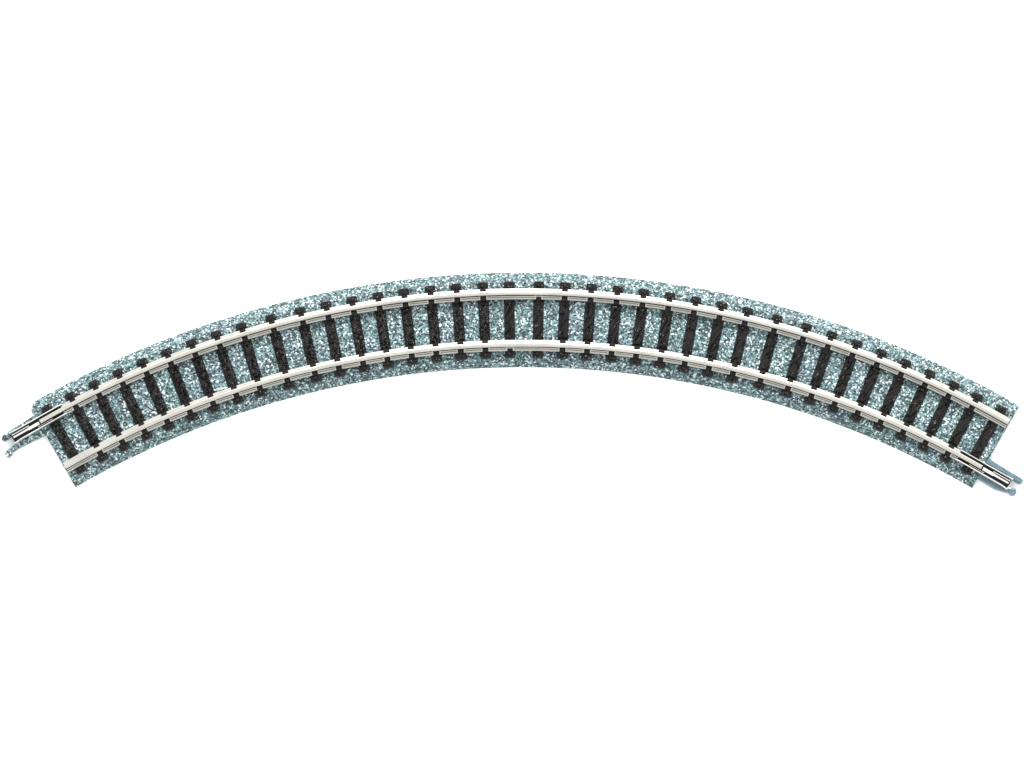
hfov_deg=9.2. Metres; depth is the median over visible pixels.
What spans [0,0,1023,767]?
ground
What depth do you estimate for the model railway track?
1.20 m
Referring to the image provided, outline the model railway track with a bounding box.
[1,272,1022,495]

